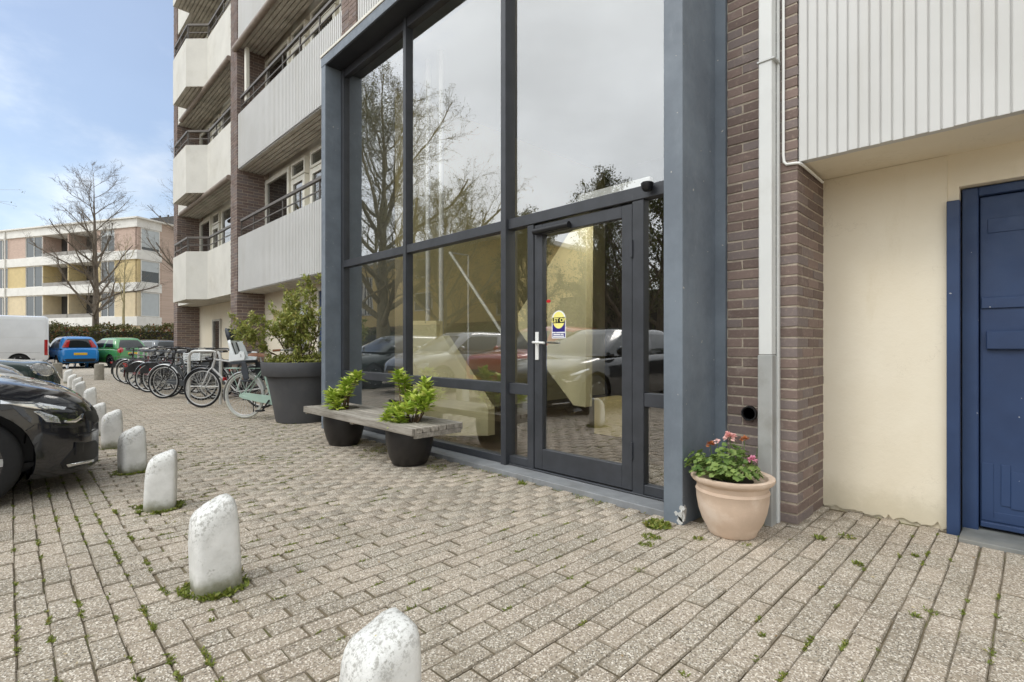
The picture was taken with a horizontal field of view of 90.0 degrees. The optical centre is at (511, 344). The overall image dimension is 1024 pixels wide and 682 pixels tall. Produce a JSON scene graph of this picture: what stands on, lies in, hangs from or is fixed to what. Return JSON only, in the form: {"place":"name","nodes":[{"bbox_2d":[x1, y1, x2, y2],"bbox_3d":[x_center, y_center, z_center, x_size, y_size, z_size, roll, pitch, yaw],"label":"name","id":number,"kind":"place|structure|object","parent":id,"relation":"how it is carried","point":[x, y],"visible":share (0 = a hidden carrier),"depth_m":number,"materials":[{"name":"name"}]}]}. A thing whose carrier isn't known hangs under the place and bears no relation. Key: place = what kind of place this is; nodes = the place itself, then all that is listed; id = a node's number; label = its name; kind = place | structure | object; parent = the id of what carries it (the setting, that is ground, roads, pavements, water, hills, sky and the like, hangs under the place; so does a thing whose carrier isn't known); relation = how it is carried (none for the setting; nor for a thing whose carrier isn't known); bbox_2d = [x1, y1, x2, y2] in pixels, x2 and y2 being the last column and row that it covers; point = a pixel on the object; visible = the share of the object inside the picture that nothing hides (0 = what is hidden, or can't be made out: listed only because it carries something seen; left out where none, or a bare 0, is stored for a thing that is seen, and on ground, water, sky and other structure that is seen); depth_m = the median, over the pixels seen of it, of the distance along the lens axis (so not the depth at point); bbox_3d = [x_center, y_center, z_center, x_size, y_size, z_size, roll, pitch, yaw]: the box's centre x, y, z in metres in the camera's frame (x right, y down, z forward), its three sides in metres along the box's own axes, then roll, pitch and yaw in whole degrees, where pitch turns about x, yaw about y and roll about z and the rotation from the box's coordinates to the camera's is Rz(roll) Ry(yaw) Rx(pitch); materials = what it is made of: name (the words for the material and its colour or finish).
{"place":"outdoors","nodes":[
{"label":"outdoors","id":0,"kind":"place"},
{"bbox_2d":[0,0,173,229],"label":"sky","id":1,"kind":"structure","parent":0,"point":[82,82],"materials":[{"name":"blue"}]},
{"bbox_2d":[52,363,122,374],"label":"forecourt","id":2,"kind":"structure","parent":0,"point":[78,369],"depth_m":22.67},
{"bbox_2d":[0,315,49,360],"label":"van","id":3,"kind":"object","parent":2,"relation":"on","point":[24,337],"visible":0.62,"depth_m":22.28,"materials":[{"name":"metal"}]},
{"bbox_2d":[48,336,98,367],"bbox_3d":[-21.197,0.363,24.599,3.435,1.544,1.770,0,0,38],"label":"parked car","id":4,"kind":"object","parent":2,"relation":"on","point":[74,350],"visible":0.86,"depth_m":23.62,"materials":[{"name":"blue metal"}]},
{"bbox_2d":[0,215,173,330],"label":"block of flats","id":5,"kind":"structure","parent":2,"relation":"on","point":[27,288],"depth_m":45.22,"materials":[{"name":"grey concrete"}]},
{"bbox_2d":[0,297,7,314],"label":"window","id":6,"kind":"structure","parent":5,"relation":"in","point":[1,298],"depth_m":47.89,"materials":[{"name":"grey"}]},
{"bbox_2d":[0,268,7,288],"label":"window","id":7,"kind":"structure","parent":5,"relation":"in","point":[1,269],"depth_m":47.89,"materials":[{"name":"grey glass"}]},
{"bbox_2d":[0,239,7,259],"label":"window","id":8,"kind":"structure","parent":5,"relation":"in","point":[1,241],"depth_m":47.89,"materials":[{"name":"grey glass"}]},
{"bbox_2d":[26,295,42,315],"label":"window","id":9,"kind":"structure","parent":5,"relation":"in","point":[34,304],"depth_m":46.56,"materials":[{"name":"grey"}]},
{"bbox_2d":[26,266,42,287],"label":"window","id":10,"kind":"structure","parent":5,"relation":"in","point":[34,274],"depth_m":46.56,"materials":[{"name":"grey glass"}]},
{"bbox_2d":[26,236,42,257],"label":"window","id":11,"kind":"structure","parent":5,"relation":"in","point":[32,251],"depth_m":46.56,"materials":[{"name":"grey glass"}]},
{"bbox_2d":[101,292,113,316],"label":"window","id":12,"kind":"structure","parent":5,"relation":"in","point":[109,312],"depth_m":43.73,"materials":[{"name":"grey"}]},
{"bbox_2d":[101,261,113,283],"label":"window","id":13,"kind":"structure","parent":5,"relation":"in","point":[111,264],"depth_m":43.77,"materials":[{"name":"grey glass"}]},
{"bbox_2d":[101,229,113,251],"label":"window","id":14,"kind":"structure","parent":5,"relation":"in","point":[108,232],"depth_m":43.71,"materials":[{"name":"grey glass"}]},
{"bbox_2d":[141,292,159,316],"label":"window","id":15,"kind":"structure","parent":5,"relation":"in","point":[150,304],"depth_m":43.64,"materials":[{"name":"grey"}]},
{"bbox_2d":[141,260,159,283],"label":"window","id":16,"kind":"structure","parent":5,"relation":"in","point":[147,267],"depth_m":43.64,"materials":[{"name":"grey glass"}]},
{"bbox_2d":[141,228,159,252],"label":"window","id":17,"kind":"structure","parent":5,"relation":"in","point":[152,233],"depth_m":43.64,"materials":[{"name":"grey glass"}]},
{"bbox_2d":[23,161,170,329],"bbox_3d":[-30.772,-6.409,37.681,7.379,15.196,7.747,0,0,3],"label":"street tree","id":18,"kind":"object","parent":2,"relation":"on","point":[96,308],"visible":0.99,"depth_m":37.69,"materials":[{"name":"brown plant"}]},
{"bbox_2d":[50,320,173,343],"bbox_3d":[-29.394,-0.272,36.485,15.243,3.016,1.867,0,0,-4],"label":"hedge","id":19,"kind":"object","parent":2,"relation":"on","point":[158,332],"visible":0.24,"depth_m":36.11,"materials":[{"name":"green plant"}]},
{"bbox_2d":[84,337,146,366],"bbox_3d":[-19.910,0.383,25.599,3.435,1.504,1.710,0,0,26],"label":"parked car","id":20,"kind":"object","parent":2,"relation":"on","point":[111,349],"visible":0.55,"depth_m":24.70,"materials":[{"name":"green metal"}]},
{"bbox_2d":[106,235,137,326],"bbox_3d":[-27.820,-3.448,36.879,1.725,9.272,3.657,0,0,-25],"label":"street tree","id":21,"kind":"object","parent":2,"relation":"on","point":[123,307],"visible":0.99,"depth_m":36.48,"materials":[{"name":"brown plant"}]},
{"bbox_2d":[134,139,173,272],"bbox_3d":[-25.675,-7.197,40.592,7.365,16.776,9.468,0,0,-44],"label":"street tree","id":22,"kind":"object","parent":2,"relation":"on","point":[168,253],"visible":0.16,"depth_m":38.71,"materials":[{"name":"brown plant"}]},
{"bbox_2d":[140,340,173,360],"bbox_3d":[-21.406,0.417,30.000,3.935,1.432,1.850,0,0,21],"label":"parked car","id":23,"kind":"object","parent":2,"relation":"on","point":[152,343],"visible":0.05,"depth_m":29.07,"materials":[{"name":"grey metal"}]},
{"bbox_2d":[0,469,218,681],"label":"parking bay","id":24,"kind":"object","parent":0,"point":[102,650],"visible":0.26,"depth_m":2.17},
{"bbox_2d":[0,364,24,375],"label":"parked car","id":25,"kind":"object","parent":24,"relation":"on","point":[7,369],"visible":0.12,"depth_m":6.68,"materials":[{"name":"silver metal"}]},
{"bbox_2d":[0,358,60,383],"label":"parked car","id":26,"kind":"object","parent":24,"relation":"on","point":[42,370],"visible":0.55,"depth_m":8.37,"materials":[{"name":"black metal"}]},
{"bbox_2d":[0,372,98,497],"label":"parked car","id":27,"kind":"object","parent":24,"relation":"on","point":[48,429],"visible":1,"depth_m":3.60,"materials":[{"name":"black metal"}]},
{"bbox_2d":[378,368,438,427],"bbox_3d":[-0.920,0.496,4.611,0.520,0.576,0.723,0,0,-44],"label":"evergreen plant","id":28,"kind":"object","parent":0,"point":[422,397],"visible":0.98,"depth_m":4.57,"materials":[{"name":"green plant"}]},
{"bbox_2d":[60,374,1023,681],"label":"pavement","id":29,"kind":"structure","parent":0,"point":[686,602],"depth_m":2.37,"materials":[{"name":"grey brick"}]},
{"bbox_2d":[53,363,62,378],"bbox_3d":[-14.557,0.843,16.400,0.250,0.535,0.250,0,0,-44],"label":"concrete bollard","id":30,"kind":"object","parent":29,"relation":"on","point":[58,367],"visible":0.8,"depth_m":16.35,"materials":[{"name":"grey concrete"}]},
{"bbox_2d":[63,369,72,383],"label":"bollard","id":31,"kind":"object","parent":29,"relation":"on","point":[68,373],"visible":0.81,"depth_m":14.33,"materials":[{"name":"paint"}]},
{"bbox_2d":[67,374,76,388],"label":"bollard","id":32,"kind":"object","parent":29,"relation":"on","point":[71,378],"visible":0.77,"depth_m":12.32,"materials":[{"name":"paint"}]},
{"bbox_2d":[74,381,85,396],"bbox_3d":[-8.406,0.925,9.960,0.175,0.428,0.170,0,1,-42],"label":"bollard","id":33,"kind":"object","parent":29,"relation":"on","point":[80,388],"visible":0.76,"depth_m":9.91,"materials":[{"name":"paint"}]},
{"bbox_2d":[83,387,96,405],"bbox_3d":[-7.106,0.926,8.620,0.170,0.425,0.174,1,1,43],"label":"bollard","id":34,"kind":"object","parent":29,"relation":"on","point":[90,395],"visible":0.71,"depth_m":8.58,"materials":[{"name":"paint"}]},
{"bbox_2d":[94,364,103,379],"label":"concrete bollard","id":35,"kind":"object","parent":29,"relation":"on","point":[98,371],"visible":0.86,"depth_m":15.61,"materials":[{"name":"grey concrete"}]},
{"bbox_2d":[93,402,106,435],"bbox_3d":[-4.949,0.917,6.100,0.185,0.452,0.180,1,1,-40],"label":"bollard","id":36,"kind":"object","parent":29,"relation":"on","point":[100,408],"visible":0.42,"depth_m":6.06,"materials":[{"name":"paint"}]},
{"bbox_2d":[101,409,122,449],"bbox_3d":[-4.213,0.915,5.394,0.188,0.458,0.184,-1,1,-41],"label":"bollard","id":37,"kind":"object","parent":29,"relation":"on","point":[111,426],"visible":0.84,"depth_m":5.32,"materials":[{"name":"paint"}]},
{"bbox_2d":[117,425,146,473],"bbox_3d":[-3.236,0.920,4.362,0.176,0.444,0.182,0,1,35],"label":"bollard","id":38,"kind":"object","parent":29,"relation":"on","point":[131,451],"visible":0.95,"depth_m":4.30,"materials":[{"name":"paint"}]},
{"bbox_2d":[110,347,156,381],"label":"bicycle","id":39,"kind":"object","parent":29,"relation":"on","point":[114,364],"visible":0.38,"depth_m":14.62,"materials":[{"name":"metal"}]},
{"bbox_2d":[115,346,174,383],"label":"bicycle","id":40,"kind":"object","parent":29,"relation":"on","point":[119,363],"visible":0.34,"depth_m":13.93,"materials":[{"name":"metal"}]},
{"bbox_2d":[123,346,182,386],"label":"bicycle","id":41,"kind":"object","parent":29,"relation":"on","point":[128,364],"visible":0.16,"depth_m":13.38,"materials":[{"name":"metal"}]},
{"bbox_2d":[125,347,186,389],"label":"bicycle","id":42,"kind":"object","parent":29,"relation":"on","point":[133,366],"visible":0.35,"depth_m":12.15,"materials":[{"name":"metal"}]},
{"bbox_2d":[143,449,177,511],"bbox_3d":[-2.327,0.921,3.395,0.180,0.439,0.175,2,0,-31],"label":"bollard","id":43,"kind":"object","parent":29,"relation":"on","point":[160,486],"visible":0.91,"depth_m":3.33,"materials":[{"name":"paint"}]},
{"bbox_2d":[135,347,204,392],"bbox_3d":[-7.695,0.570,11.589,1.775,1.022,0.614,0,-3,4],"label":"bicycle","id":44,"kind":"object","parent":29,"relation":"on","point":[138,368],"visible":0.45,"depth_m":11.61,"materials":[{"name":"metal"}]},
{"bbox_2d":[140,347,208,392],"bbox_3d":[-7.580,0.569,11.514,1.775,1.022,0.614,0,0,9],"label":"bicycle","id":45,"kind":"object","parent":29,"relation":"on","point":[145,369],"visible":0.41,"depth_m":11.54,"materials":[{"name":"metal"}]},
{"bbox_2d":[154,347,224,389],"bbox_3d":[-7.679,0.569,12.179,1.775,1.022,0.614,0,0,1],"label":"bicycle","id":46,"kind":"object","parent":29,"relation":"on","point":[179,376],"visible":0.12,"depth_m":12.17,"materials":[{"name":"metal"}]},
{"bbox_2d":[148,347,231,398],"bbox_3d":[-6.473,0.570,10.272,1.775,1.022,0.614,0,-3,5],"label":"bicycle","id":47,"kind":"object","parent":29,"relation":"on","point":[174,369],"visible":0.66,"depth_m":10.28,"materials":[{"name":"metal"}]},
{"bbox_2d":[183,353,214,359],"bbox_3d":[-6.208,0.230,10.176,0.348,0.150,0.448,0,0,6],"label":"crate","id":48,"kind":"object","parent":47,"relation":"on","point":[197,356],"visible":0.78,"depth_m":9.98,"materials":[{"name":"white plastic"}]},
{"bbox_2d":[149,347,235,396],"bbox_3d":[-6.528,0.569,10.483,1.775,1.022,0.614,0,1,1],"label":"bicycle","id":49,"kind":"object","parent":29,"relation":"on","point":[174,382],"visible":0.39,"depth_m":10.47,"materials":[{"name":"metal"}]},
{"bbox_2d":[168,347,230,394],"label":"bicycle","id":50,"kind":"object","parent":29,"relation":"on","point":[192,365],"visible":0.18,"depth_m":11.11,"materials":[{"name":"metal"}]},
{"bbox_2d":[187,350,221,403],"bbox_3d":[-5.601,0.595,9.334,0.654,1.011,0.054,0,0,4],"label":"rack hoop","id":51,"kind":"object","parent":29,"relation":"on","point":[189,386],"visible":0.73,"depth_m":9.32,"materials":[{"name":"silver metal"}]},
{"bbox_2d":[188,493,241,598],"bbox_3d":[-1.334,0.915,2.296,0.187,0.457,0.182,-3,1,-44],"label":"bollard","id":52,"kind":"object","parent":29,"relation":"on","point":[214,551],"visible":0.94,"depth_m":2.23,"materials":[{"name":"paint"}]},
{"bbox_2d":[183,348,268,399],"bbox_3d":[-5.508,0.569,9.966,1.775,1.022,0.614,0,0,1],"label":"bicycle","id":53,"kind":"object","parent":29,"relation":"on","point":[233,384],"visible":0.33,"depth_m":9.96,"materials":[{"name":"metal"}]},
{"bbox_2d":[183,348,271,407],"bbox_3d":[-4.788,0.570,8.796,1.775,1.022,0.614,0,-3,4],"label":"bicycle","id":54,"kind":"object","parent":29,"relation":"on","point":[212,371],"visible":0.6,"depth_m":8.81,"materials":[{"name":"metal"}]},
{"bbox_2d":[223,349,303,417],"bbox_3d":[-3.419,0.569,7.419,1.775,1.022,0.614,0,0,13],"label":"bicycle","id":55,"kind":"object","parent":29,"relation":"on","point":[262,398],"visible":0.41,"depth_m":7.47,"materials":[{"name":"metal"}]},
{"bbox_2d":[225,328,264,381],"bbox_3d":[-3.967,0.140,7.537,0.503,0.775,0.374,0,0,13],"label":"child seat","id":56,"kind":"object","parent":55,"relation":"attached to","point":[238,353],"visible":0.84,"depth_m":7.45,"materials":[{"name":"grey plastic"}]},
{"bbox_2d":[260,360,320,423],"bbox_3d":[-3.000,0.659,7.312,1.070,0.842,1.070,0,0,-44],"label":"planter","id":57,"kind":"object","parent":29,"relation":"on","point":[294,389],"visible":0.66,"depth_m":6.93,"materials":[{"name":"plastic"}]},
{"bbox_2d":[227,272,320,362],"bbox_3d":[-3.224,-0.380,7.221,1.339,1.439,1.445,0,0,-44],"label":"shrub","id":58,"kind":"object","parent":57,"relation":"in","point":[290,315],"visible":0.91,"depth_m":7.13,"materials":[{"name":"green plant"}]},
{"bbox_2d":[264,354,320,362],"bbox_3d":[-2.991,0.199,7.320,1.014,0.162,1.008,0,0,-44],"label":"ground cover","id":59,"kind":"object","parent":57,"relation":"in","point":[298,358],"visible":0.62,"depth_m":7.04,"materials":[{"name":"green plant"}]},
{"bbox_2d":[323,416,363,445],"bbox_3d":[-1.828,0.914,5.575,0.432,0.331,0.432,0,0,-44],"label":"plant pot","id":60,"kind":"object","parent":29,"relation":"on","point":[340,433],"visible":0.55,"depth_m":5.41,"materials":[{"name":"plastic"}]},
{"bbox_2d":[321,369,366,409],"bbox_3d":[-1.853,0.521,5.551,0.443,0.525,0.613,0,0,-44],"label":"evergreen plant","id":61,"kind":"object","parent":60,"relation":"in","point":[337,397],"visible":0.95,"depth_m":5.46,"materials":[{"name":"green plant"}]},
{"bbox_2d":[339,607,420,681],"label":"bollard","id":62,"kind":"object","parent":29,"relation":"on","point":[383,646],"visible":1,"depth_m":1.30,"materials":[{"name":"paint"}]},
{"bbox_2d":[385,431,433,466],"bbox_3d":[-0.932,0.914,4.662,0.432,0.331,0.432,0,0,-44],"label":"plant pot","id":63,"kind":"object","parent":29,"relation":"on","point":[405,450],"visible":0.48,"depth_m":4.49,"materials":[{"name":"plastic"}]},
{"bbox_2d":[304,403,462,438],"bbox_3d":[-1.378,0.727,5.114,0.530,0.087,2.170,0,0,-44],"label":"bench","id":64,"kind":"object","parent":63,"relation":"on","point":[369,416],"visible":0.71,"depth_m":4.64,"materials":[{"name":"grey wood"}]},
{"bbox_2d":[8,411,1023,681],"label":"moss","id":65,"kind":"object","parent":29,"relation":"on","point":[648,523],"visible":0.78,"depth_m":2.61,"materials":[{"name":"green plant"}]},
{"bbox_2d":[173,0,1023,554],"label":"apartment building","id":66,"kind":"structure","parent":29,"relation":"on","point":[903,312],"depth_m":3.15,"materials":[{"name":"paint"}]},
{"bbox_2d":[199,123,211,144],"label":"window","id":67,"kind":"structure","parent":66,"relation":"in","point":[203,135],"depth_m":14.42,"materials":[{"name":"white glass"}]},
{"bbox_2d":[199,216,212,250],"bbox_3d":[-8.556,-2.381,14.337,0.090,2.230,1.100,0,0,-44],"label":"window","id":68,"kind":"structure","parent":66,"relation":"in","point":[205,227],"depth_m":14.42,"materials":[{"name":"white glass"}]},
{"bbox_2d":[212,223,220,248],"bbox_3d":[-7.838,-2.221,13.605,0.090,1.910,0.650,0,0,-44],"label":"balcony door","id":69,"kind":"structure","parent":66,"relation":"in","point":[217,227],"depth_m":13.59,"materials":[{"name":"white glass"}]},
{"bbox_2d":[212,211,220,225],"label":"window","id":70,"kind":"structure","parent":66,"relation":"in","point":[216,218],"depth_m":13.59,"materials":[{"name":"white glass"}]},
{"bbox_2d":[212,319,221,357],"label":"window","id":71,"kind":"structure","parent":66,"relation":"in","point":[220,320],"depth_m":13.36,"materials":[{"name":"grey glass"}]},
{"bbox_2d":[221,203,230,244],"bbox_3d":[-7.155,-2.631,12.909,0.090,1.730,0.900,0,0,-44],"label":"window","id":72,"kind":"structure","parent":66,"relation":"in","point":[226,211],"depth_m":13.03,"materials":[{"name":"white glass"}]},
{"bbox_2d":[221,101,230,130],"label":"window","id":73,"kind":"structure","parent":66,"relation":"in","point":[228,105],"depth_m":12.97,"materials":[{"name":"white glass"}]},
{"bbox_2d":[265,166,291,223],"bbox_3d":[-4.791,-2.381,10.500,0.090,2.230,1.300,0,0,-44],"label":"window","id":74,"kind":"structure","parent":66,"relation":"in","point":[277,186],"depth_m":10.51,"materials":[{"name":"white glass"}]},
{"bbox_2d":[265,36,291,86],"bbox_3d":[-4.791,-4.916,10.500,0.090,2.230,1.300,0,0,-44],"label":"window","id":75,"kind":"structure","parent":66,"relation":"in","point":[288,40],"depth_m":10.47,"materials":[{"name":"grey glass"}]},
{"bbox_2d":[291,173,308,211],"bbox_3d":[-4.027,-2.221,9.722,0.090,1.910,0.640,0,0,-44],"label":"balcony door","id":76,"kind":"structure","parent":66,"relation":"in","point":[303,179],"depth_m":9.68,"materials":[{"name":"white glass"}]},
{"bbox_2d":[291,156,308,179],"bbox_3d":[-4.027,-3.346,9.722,0.090,0.300,0.640,0,0,-44],"label":"window","id":77,"kind":"structure","parent":66,"relation":"in","point":[301,166],"depth_m":9.68,"materials":[{"name":"beige glass"}]},
{"bbox_2d":[291,36,308,60],"bbox_3d":[-4.027,-4.756,9.722,0.090,1.910,0.640,0,0,-44],"label":"balcony door","id":78,"kind":"structure","parent":66,"relation":"in","point":[306,43],"depth_m":9.70,"materials":[{"name":"white glass"}]},
{"bbox_2d":[291,19,308,48],"bbox_3d":[-4.027,-5.881,9.722,0.090,0.300,0.640,0,0,-44],"label":"window","id":79,"kind":"structure","parent":66,"relation":"in","point":[304,22],"depth_m":9.67,"materials":[{"name":"beige glass"}]},
{"bbox_2d":[310,164,320,202],"bbox_3d":[-3.285,-2.471,8.966,0.090,1.410,1.000,0,0,-44],"label":"window","id":80,"kind":"structure","parent":66,"relation":"in","point":[315,172],"depth_m":9.22,"materials":[{"name":"white glass"}]},
{"bbox_2d":[310,146,320,168],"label":"window","id":81,"kind":"structure","parent":66,"relation":"in","point":[315,155],"depth_m":9.19,"materials":[{"name":"beige glass"}]},
{"bbox_2d":[317,286,320,352],"bbox_3d":[-2.995,0.030,8.620,0.100,2.100,1.140,0,0,-44],"label":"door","id":82,"kind":"structure","parent":66,"relation":"in","point":[319,287],"depth_m":8.95,"materials":[{"name":"white paint"}]},
{"bbox_2d":[310,4,338,41],"bbox_3d":[-3.285,-5.006,8.966,0.090,1.410,1.000,0,0,-44],"label":"window","id":83,"kind":"structure","parent":66,"relation":"in","point":[336,12],"depth_m":8.89,"materials":[{"name":"white glass"}]},
{"bbox_2d":[310,0,338,28],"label":"window","id":84,"kind":"structure","parent":66,"relation":"in","point":[321,4],"depth_m":9.05,"materials":[{"name":"grey glass"}]},
{"bbox_2d":[393,90,604,406],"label":"interior wall","id":85,"kind":"structure","parent":66,"relation":"attached to","point":[545,180],"depth_m":8.40,"materials":[{"name":"beige paint"}]},
{"bbox_2d":[365,0,663,173],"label":"interior ceiling","id":86,"kind":"structure","parent":66,"relation":"attached to","point":[589,83],"depth_m":6.86,"materials":[{"name":"white paint"}]},
{"bbox_2d":[320,0,726,524],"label":"entrance portico","id":87,"kind":"structure","parent":66,"relation":"attached to","point":[360,252],"depth_m":4.21,"materials":[{"name":"paint"}]},
{"bbox_2d":[552,310,565,337],"bbox_3d":[0.373,-0.163,4.092,0.002,0.223,0.146,0,0,-44],"label":"warning sticker","id":88,"kind":"object","parent":87,"relation":"attached to","point":[558,324],"visible":1,"depth_m":4.09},
{"bbox_2d":[532,204,632,489],"bbox_3d":[0.545,0.016,3.936,0.220,2.008,0.949,0,0,-44],"label":"door","id":89,"kind":"structure","parent":87,"relation":"in","point":[613,473],"depth_m":3.89,"materials":[{"name":"paint"}]},
{"bbox_2d":[578,176,652,201],"bbox_3d":[0.784,-1.171,3.911,0.078,0.069,0.644,0,0,-44],"label":"batten lamp","id":90,"kind":"object","parent":87,"relation":"attached to","point":[613,189],"visible":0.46,"depth_m":3.87,"materials":[{"name":"white plastic"}]},
{"bbox_2d":[641,181,653,191],"bbox_3d":[0.905,-1.056,3.426,0.086,0.063,0.086,0,0,-44],"label":"dome camera","id":91,"kind":"object","parent":87,"relation":"attached to","point":[646,186],"visible":1,"depth_m":3.40,"materials":[{"name":"black plastic"}]},
{"bbox_2d":[518,226,592,406],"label":"partition wall","id":92,"kind":"structure","parent":66,"relation":"in","point":[569,296],"depth_m":4.59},
{"bbox_2d":[601,157,663,394],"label":"interior wall back","id":93,"kind":"structure","parent":66,"relation":"attached to","point":[654,169],"depth_m":10.40,"materials":[{"name":"beige paint"}]},
{"bbox_2d":[741,406,757,420],"bbox_3d":[1.528,0.433,3.262,0.110,0.092,0.092,0,0,-44],"label":"overflow pipe","id":94,"kind":"object","parent":66,"relation":"attached to","point":[749,413],"visible":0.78,"depth_m":3.24,"materials":[{"name":"black plastic"}]},
{"bbox_2d":[757,0,780,526],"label":"rain pipe","id":95,"kind":"object","parent":66,"relation":"attached to","point":[769,63],"visible":0.93,"depth_m":3.08,"materials":[{"name":"metal"}]},
{"bbox_2d":[782,0,823,183],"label":"cable conduit","id":96,"kind":"object","parent":66,"relation":"attached to","point":[805,167],"visible":1,"depth_m":3.09,"materials":[{"name":"white plastic"}]},
{"bbox_2d":[947,180,1023,554],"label":"door","id":97,"kind":"structure","parent":66,"relation":"in","point":[992,215],"depth_m":2.92,"materials":[{"name":"blue paint"}]},
{"bbox_2d":[691,467,775,540],"bbox_3d":[1.265,0.912,2.944,0.451,0.337,0.451,0,0,-44],"label":"terracotta pot","id":98,"kind":"object","parent":29,"relation":"on","point":[735,510],"visible":0.82,"depth_m":2.79,"materials":[{"name":"ceramic"}]},
{"bbox_2d":[684,431,763,481],"bbox_3d":[1.215,0.631,2.946,0.404,0.291,0.428,0,0,-44],"label":"geranium","id":99,"kind":"object","parent":98,"relation":"in","point":[719,467],"visible":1,"depth_m":2.88,"materials":[{"name":"green plant"}]},
{"bbox_2d":[433,394,663,466],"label":"interior floor","id":100,"kind":"structure","parent":0,"point":[570,427],"depth_m":5.83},
{"bbox_2d":[426,59,429,320],"bbox_3d":[-1.070,-1.288,6.516,0.059,4.663,0.059,0,0,-44],"label":"pipe","id":101,"kind":"object","parent":100,"relation":"on","point":[427,186],"visible":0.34,"depth_m":6.49,"materials":[{"name":"white plastic"}]},
{"bbox_2d":[439,50,443,334],"bbox_3d":[-0.873,-1.288,6.315,0.059,4.663,0.059,0,0,-44],"label":"pipe","id":102,"kind":"object","parent":100,"relation":"on","point":[441,181],"visible":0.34,"depth_m":6.29,"materials":[{"name":"white plastic"}]},
{"bbox_2d":[413,321,494,435],"bbox_3d":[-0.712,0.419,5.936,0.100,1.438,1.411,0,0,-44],"label":"staircase","id":103,"kind":"structure","parent":100,"relation":"on","point":[436,353],"depth_m":5.88,"materials":[{"name":"beige"}]},
{"bbox_2d":[449,251,500,365],"bbox_3d":[-0.344,-0.072,6.270,0.331,2.231,1.000,0,0,-44],"label":"handrail","id":104,"kind":"object","parent":100,"relation":"on","point":[470,284],"visible":0.58,"depth_m":6.40,"materials":[{"name":"white metal"}]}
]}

